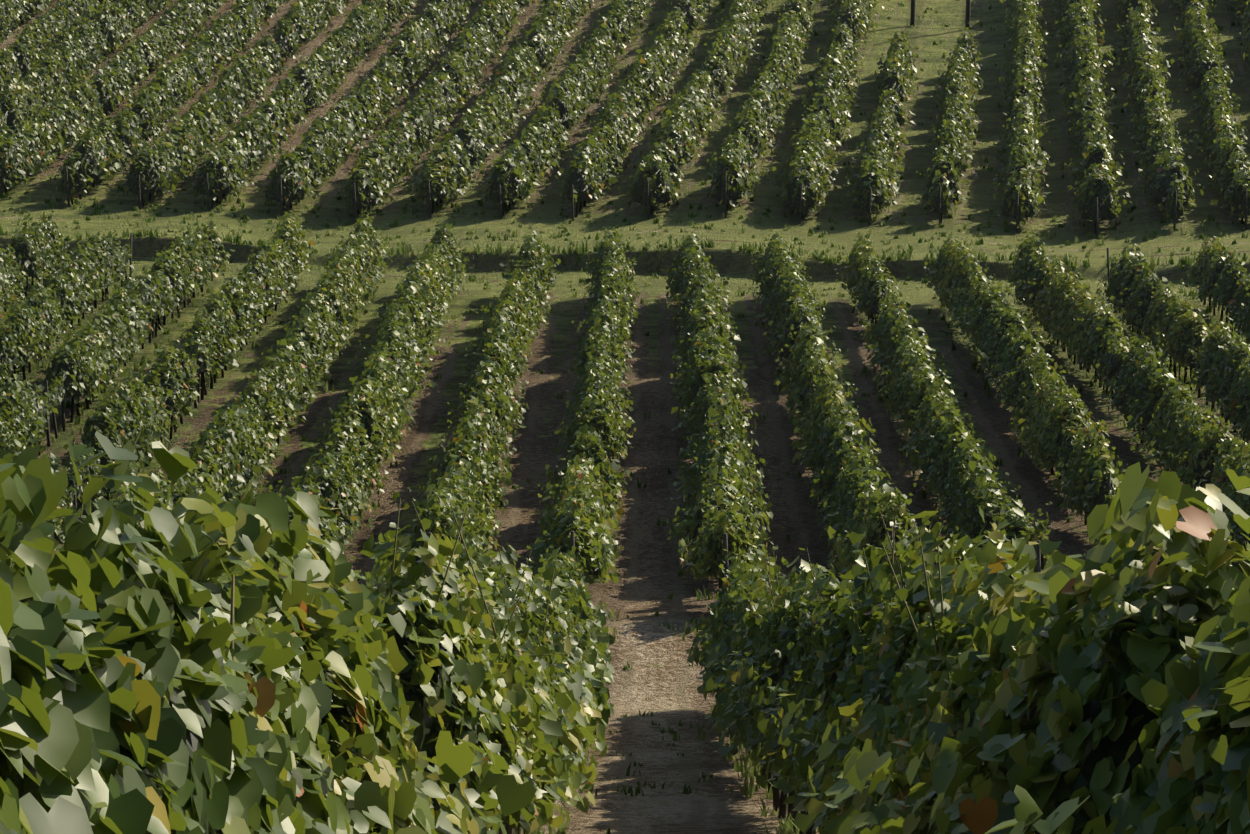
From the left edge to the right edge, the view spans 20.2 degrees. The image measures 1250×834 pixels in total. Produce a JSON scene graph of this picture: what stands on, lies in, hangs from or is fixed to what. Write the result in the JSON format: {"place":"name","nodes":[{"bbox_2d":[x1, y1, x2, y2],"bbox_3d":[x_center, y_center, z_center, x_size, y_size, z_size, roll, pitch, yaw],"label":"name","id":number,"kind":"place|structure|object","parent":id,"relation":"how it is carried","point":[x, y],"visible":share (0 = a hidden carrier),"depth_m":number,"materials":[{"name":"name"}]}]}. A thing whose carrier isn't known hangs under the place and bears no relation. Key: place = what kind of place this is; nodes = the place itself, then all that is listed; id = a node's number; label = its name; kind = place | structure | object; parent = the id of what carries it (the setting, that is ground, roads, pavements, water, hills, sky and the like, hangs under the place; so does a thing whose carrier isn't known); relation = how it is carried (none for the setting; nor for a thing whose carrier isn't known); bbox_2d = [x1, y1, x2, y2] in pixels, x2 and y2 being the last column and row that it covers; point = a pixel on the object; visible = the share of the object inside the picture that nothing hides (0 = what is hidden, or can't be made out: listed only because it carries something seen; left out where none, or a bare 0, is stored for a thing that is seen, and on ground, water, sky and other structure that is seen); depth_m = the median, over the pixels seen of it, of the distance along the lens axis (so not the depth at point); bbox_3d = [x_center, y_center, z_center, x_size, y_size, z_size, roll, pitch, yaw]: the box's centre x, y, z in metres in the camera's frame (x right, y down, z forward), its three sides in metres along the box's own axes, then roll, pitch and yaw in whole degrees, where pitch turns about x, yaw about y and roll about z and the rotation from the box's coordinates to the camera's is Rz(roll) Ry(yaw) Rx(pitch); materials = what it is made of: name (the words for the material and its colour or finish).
{"place":"outdoors","nodes":[
{"label":"outdoors","id":0,"kind":"place"},
{"bbox_2d":[0,0,1249,833],"bbox_3d":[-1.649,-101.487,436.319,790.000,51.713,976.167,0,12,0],"label":"terrain","id":1,"kind":"structure","parent":0,"point":[657,678],"depth_m":99.84,"materials":[{"name":"soil"}]},
{"bbox_2d":[0,0,1249,451],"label":"vine leaves","id":2,"kind":"object","parent":1,"relation":"on","point":[610,266],"visible":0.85,"depth_m":110.71,"materials":[{"name":"green plant"}]},
{"bbox_2d":[0,347,1249,833],"bbox_3d":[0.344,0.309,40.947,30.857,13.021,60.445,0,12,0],"label":"vine leaves","id":3,"kind":"object","parent":1,"relation":"on","point":[820,731],"visible":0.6,"depth_m":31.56,"materials":[{"name":"green plant"}]},
{"bbox_2d":[0,0,1249,833],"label":"grass tufts","id":4,"kind":"object","parent":1,"relation":"on","point":[750,786],"visible":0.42,"depth_m":103.27,"materials":[{"name":"green plant"}]},
{"bbox_2d":[0,0,1249,833],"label":"vine","id":5,"kind":"object","parent":1,"relation":"on","point":[1086,765],"depth_m":109.97,"materials":[{"name":"green plant"}]},
{"bbox_2d":[26,0,1246,833],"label":"trellis posts","id":6,"kind":"object","parent":1,"relation":"on","point":[647,216],"visible":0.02,"depth_m":107.70,"materials":[{"name":"brown wood"}]},
{"bbox_2d":[8,498,1249,799],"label":"grapevine shoots","id":7,"kind":"object","parent":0,"point":[746,588],"visible":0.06,"depth_m":15.43,"materials":[{"name":"plant"}]}
]}

